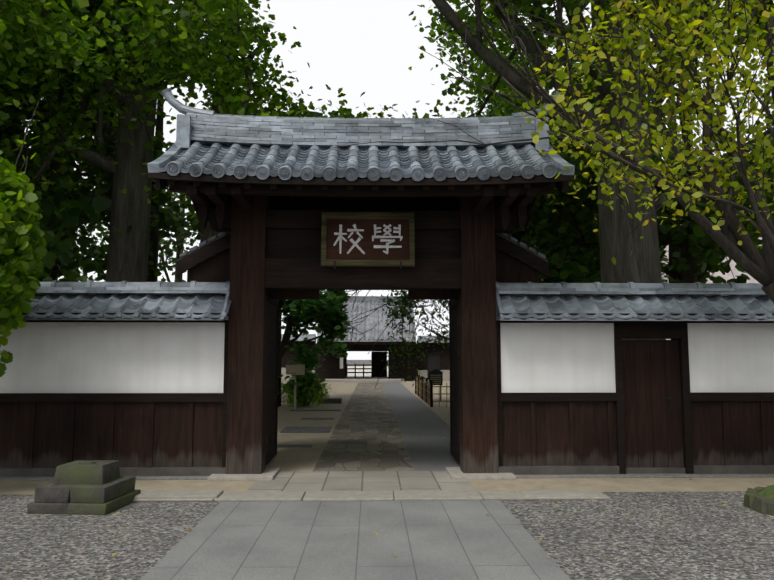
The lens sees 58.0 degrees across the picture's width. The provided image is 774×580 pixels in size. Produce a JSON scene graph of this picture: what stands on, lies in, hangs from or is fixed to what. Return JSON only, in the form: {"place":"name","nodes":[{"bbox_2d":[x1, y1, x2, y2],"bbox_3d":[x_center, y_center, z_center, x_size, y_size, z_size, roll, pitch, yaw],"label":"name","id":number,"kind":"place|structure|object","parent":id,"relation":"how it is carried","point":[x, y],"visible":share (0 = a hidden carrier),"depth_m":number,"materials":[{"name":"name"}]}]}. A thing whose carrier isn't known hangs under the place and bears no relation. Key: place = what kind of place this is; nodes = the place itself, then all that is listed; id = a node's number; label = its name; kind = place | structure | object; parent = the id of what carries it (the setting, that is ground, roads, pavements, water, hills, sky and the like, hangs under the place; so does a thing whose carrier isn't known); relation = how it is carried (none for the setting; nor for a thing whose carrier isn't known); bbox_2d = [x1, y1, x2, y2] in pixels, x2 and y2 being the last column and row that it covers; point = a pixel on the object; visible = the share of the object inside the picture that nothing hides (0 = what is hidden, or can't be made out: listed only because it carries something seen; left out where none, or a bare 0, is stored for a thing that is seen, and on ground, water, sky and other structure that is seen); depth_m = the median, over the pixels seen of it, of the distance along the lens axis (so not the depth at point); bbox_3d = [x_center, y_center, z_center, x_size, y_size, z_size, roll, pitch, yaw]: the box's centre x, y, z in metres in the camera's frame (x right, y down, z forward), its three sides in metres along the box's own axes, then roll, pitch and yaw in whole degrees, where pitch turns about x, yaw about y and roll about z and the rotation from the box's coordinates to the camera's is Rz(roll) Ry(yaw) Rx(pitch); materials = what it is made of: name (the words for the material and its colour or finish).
{"place":"outdoors","nodes":[
{"label":"outdoors","id":0,"kind":"place"},
{"bbox_2d":[265,379,449,470],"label":"sand ground","id":1,"kind":"structure","parent":0,"point":[299,458],"depth_m":16.51,"materials":[{"name":"beige sand"}]},
{"bbox_2d":[0,0,105,281],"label":"tree","id":2,"kind":"object","parent":1,"relation":"on","point":[59,34],"visible":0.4,"depth_m":10.56,"materials":[{"name":"green plant"}]},
{"bbox_2d":[0,0,107,280],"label":"tree","id":3,"kind":"object","parent":1,"relation":"on","point":[18,5],"visible":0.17,"depth_m":13.41,"materials":[{"name":"green plant"}]},
{"bbox_2d":[0,5,172,280],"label":"tree","id":4,"kind":"object","parent":1,"relation":"on","point":[100,266],"visible":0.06,"depth_m":20.13,"materials":[{"name":"green plant"}]},
{"bbox_2d":[0,0,231,281],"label":"tree","id":5,"kind":"object","parent":1,"relation":"on","point":[65,220],"visible":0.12,"depth_m":13.31,"materials":[{"name":"green plant"}]},
{"bbox_2d":[22,0,284,281],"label":"tree","id":6,"kind":"object","parent":1,"relation":"on","point":[154,272],"visible":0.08,"depth_m":20.54,"materials":[{"name":"green plant"}]},
{"bbox_2d":[40,19,270,281],"bbox_3d":[-10.931,-4.151,31.121,15.254,17.257,10.517,2,-6,-21],"label":"tree","id":7,"kind":"object","parent":1,"relation":"on","point":[179,249],"visible":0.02,"depth_m":31.83,"materials":[{"name":"green plant"}]},
{"bbox_2d":[150,192,281,406],"bbox_3d":[-3.608,-0.931,23.957,9.158,9.475,7.858,0,-6,-1],"label":"tree","id":8,"kind":"object","parent":1,"relation":"on","point":[173,225],"visible":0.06,"depth_m":21.63,"materials":[{"name":"green plant"}]},
{"bbox_2d":[0,0,446,294],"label":"ginkgo tree","id":9,"kind":"object","parent":1,"relation":"on","point":[132,138],"visible":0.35,"depth_m":13.42,"materials":[{"name":"green plant"}]},
{"bbox_2d":[279,375,331,406],"bbox_3d":[-2.591,3.132,21.704,1.781,1.182,1.562,0,-6,-1],"label":"shrub","id":10,"kind":"object","parent":1,"relation":"on","point":[309,394],"visible":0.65,"depth_m":21.43,"materials":[{"name":"green plant"}]},
{"bbox_2d":[277,398,341,446],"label":"stepping slabs","id":11,"kind":"structure","parent":1,"relation":"on","point":[311,429],"depth_m":14.63,"materials":[{"name":"stone"}]},
{"bbox_2d":[278,290,381,406],"bbox_3d":[-3.091,0.539,21.638,5.417,6.446,4.512,-3,-6,28],"label":"pine tree","id":12,"kind":"object","parent":1,"relation":"on","point":[304,313],"visible":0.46,"depth_m":20.99,"materials":[{"name":"green plant"}]},
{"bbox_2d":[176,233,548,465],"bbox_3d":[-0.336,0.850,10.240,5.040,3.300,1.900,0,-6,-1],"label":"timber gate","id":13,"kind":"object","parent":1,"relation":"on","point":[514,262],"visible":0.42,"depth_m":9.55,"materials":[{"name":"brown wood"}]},
{"bbox_2d":[178,232,547,261],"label":"side roofs","id":14,"kind":"structure","parent":13,"relation":"on","point":[222,234],"depth_m":9.57,"materials":[{"name":"grey tile"}]},
{"bbox_2d":[281,341,449,382],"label":"building","id":15,"kind":"structure","parent":1,"relation":"on","point":[336,369],"depth_m":44.85,"materials":[{"name":"brown wood"}]},
{"bbox_2d":[281,296,448,342],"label":"gate roof","id":16,"kind":"structure","parent":15,"relation":"on","point":[373,319],"depth_m":44.91,"materials":[{"name":"grey tile"}]},
{"bbox_2d":[286,365,449,408],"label":"garden props","id":17,"kind":"object","parent":1,"relation":"on","point":[424,391],"visible":0.56,"depth_m":22.82,"materials":[{"name":"brown wood"}]},
{"bbox_2d":[313,382,459,470],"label":"path","id":18,"kind":"structure","parent":1,"relation":"on","point":[350,447],"depth_m":13.35,"materials":[{"name":"grey stone"}]},
{"bbox_2d":[313,194,599,389],"bbox_3d":[2.084,-0.432,19.122,9.463,7.572,6.389,0,-6,-1],"label":"drooping tree","id":19,"kind":"object","parent":1,"relation":"on","point":[403,310],"visible":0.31,"depth_m":18.87,"materials":[{"name":"green plant"}]},
{"bbox_2d":[489,105,598,282],"bbox_3d":[3.663,-0.916,22.006,6.200,9.070,7.440,4,-7,-35],"label":"tree","id":20,"kind":"object","parent":1,"relation":"on","point":[520,236],"visible":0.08,"depth_m":21.09,"materials":[{"name":"green plant"}]},
{"bbox_2d":[461,60,663,240],"bbox_3d":[9.094,-4.407,35.387,10.913,18.586,15.768,-1,-6,13],"label":"tree","id":21,"kind":"object","parent":1,"relation":"on","point":[479,99],"depth_m":33.47,"materials":[{"name":"green plant"}]},
{"bbox_2d":[373,0,773,339],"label":"ginkgo tree","id":22,"kind":"object","parent":1,"relation":"on","point":[618,225],"visible":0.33,"depth_m":13.05,"materials":[{"name":"green plant"}]},
{"bbox_2d":[419,0,738,278],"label":"tree","id":23,"kind":"object","parent":1,"relation":"on","point":[450,90],"depth_m":25.33,"materials":[{"name":"green plant"}]},
{"bbox_2d":[512,0,773,282],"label":"tree","id":24,"kind":"object","parent":1,"relation":"on","point":[572,257],"visible":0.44,"depth_m":16.91,"materials":[{"name":"green plant"}]},
{"bbox_2d":[535,237,761,339],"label":"distant building","id":25,"kind":"structure","parent":1,"relation":"on","point":[729,275],"depth_m":41.64,"materials":[{"name":"paint"}]},
{"bbox_2d":[650,99,773,339],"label":"tree","id":26,"kind":"object","parent":1,"relation":"on","point":[703,252],"visible":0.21,"depth_m":15.16,"materials":[{"name":"green plant"}]},
{"bbox_2d":[709,2,773,162],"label":"tree","id":27,"kind":"object","parent":1,"relation":"on","point":[760,25],"visible":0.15,"depth_m":15.64,"materials":[{"name":"green plant"}]},
{"bbox_2d":[347,366,387,376],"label":"fence","id":28,"kind":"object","parent":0,"point":[359,374],"depth_m":66.86,"materials":[{"name":"grey"}]},
{"bbox_2d":[0,360,773,579],"bbox_3d":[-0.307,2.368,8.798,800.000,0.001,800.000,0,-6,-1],"label":"gravel ground","id":29,"kind":"structure","parent":0,"point":[149,535],"depth_m":5.93,"materials":[{"name":"grey gravel"}]},
{"bbox_2d":[0,101,48,376],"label":"shrub","id":30,"kind":"object","parent":29,"relation":"on","point":[23,250],"visible":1,"depth_m":7.69,"materials":[{"name":"green plant"}]},
{"bbox_2d":[27,460,140,514],"bbox_3d":[-3.070,1.992,7.163,0.796,0.444,0.794,0,-6,5],"label":"stone pedestal","id":31,"kind":"object","parent":29,"relation":"on","point":[90,487],"visible":0.98,"depth_m":6.91,"materials":[{"name":"grey stone"}]},
{"bbox_2d":[0,313,228,476],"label":"wall","id":32,"kind":"structure","parent":29,"relation":"on","point":[141,397],"depth_m":8.90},
{"bbox_2d":[22,280,231,319],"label":"wall roof tiles","id":33,"kind":"object","parent":32,"relation":"on","point":[119,299],"depth_m":8.95,"materials":[{"name":"grey tile"}]},
{"bbox_2d":[140,500,570,579],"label":"concrete path","id":34,"kind":"structure","parent":29,"relation":"on","point":[342,540],"depth_m":5.66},
{"bbox_2d":[5,391,767,579],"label":"fallen leaves","id":35,"kind":"object","parent":29,"relation":"on","point":[190,528],"visible":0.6,"depth_m":7.02,"materials":[{"name":"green plant"}]},
{"bbox_2d":[0,477,773,494],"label":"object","id":36,"kind":"object","parent":29,"relation":"on","point":[13,487],"depth_m":8.33,"materials":[{"name":"grey stone"}]},
{"bbox_2d":[247,471,475,492],"bbox_3d":[-0.300,2.330,8.521,2.600,0.001,1.480,0,-6,-1],"label":"path threshold","id":37,"kind":"object","parent":36,"relation":"on","point":[305,481],"visible":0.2,"depth_m":8.49,"materials":[{"name":"grey stone"}]},
{"bbox_2d":[0,467,773,501],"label":"kerb stones","id":38,"kind":"object","parent":36,"relation":"on","point":[455,473],"visible":0.67,"depth_m":7.63,"materials":[{"name":"grey stone"}]},
{"bbox_2d":[148,165,573,473],"bbox_3d":[-0.310,0.214,9.176,4.980,4.262,2.302,0,-6,-1],"label":"timber gate","id":39,"kind":"object","parent":38,"relation":"on","point":[272,225],"visible":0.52,"depth_m":9.01,"materials":[{"name":"brown wood"}]},
{"bbox_2d":[147,88,574,180],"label":"gate roof tiles","id":40,"kind":"object","parent":39,"relation":"on","point":[214,144],"visible":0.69,"depth_m":9.14,"materials":[{"name":"grey tile"}]},
{"bbox_2d":[321,212,414,268],"bbox_3d":[-0.245,-0.639,9.016,1.200,0.744,0.171,0,-6,-1],"label":"sign board","id":41,"kind":"object","parent":39,"relation":"attached to","point":[367,239],"visible":1,"depth_m":9.02,"materials":[{"name":"brown wood"}]},
{"bbox_2d":[333,0,773,302],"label":"tree","id":42,"kind":"object","parent":29,"relation":"on","point":[738,247],"visible":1,"depth_m":7.80,"materials":[{"name":"green plant"}]},
{"bbox_2d":[496,313,773,474],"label":"wall","id":43,"kind":"structure","parent":29,"relation":"on","point":[603,397],"depth_m":9.05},
{"bbox_2d":[496,282,773,320],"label":"wall roof tiles","id":44,"kind":"object","parent":43,"relation":"on","point":[717,300],"depth_m":9.09,"materials":[{"name":"grey tile"}]},
{"bbox_2d":[743,485,773,515],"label":"mossy stone","id":45,"kind":"object","parent":29,"relation":"on","point":[758,499],"visible":0.94,"depth_m":7.02,"materials":[{"name":"stone"}]},
{"bbox_2d":[25,0,773,359],"label":"sky","id":46,"kind":"structure","parent":0,"point":[357,47],"materials":[{"name":"white"}]}
]}

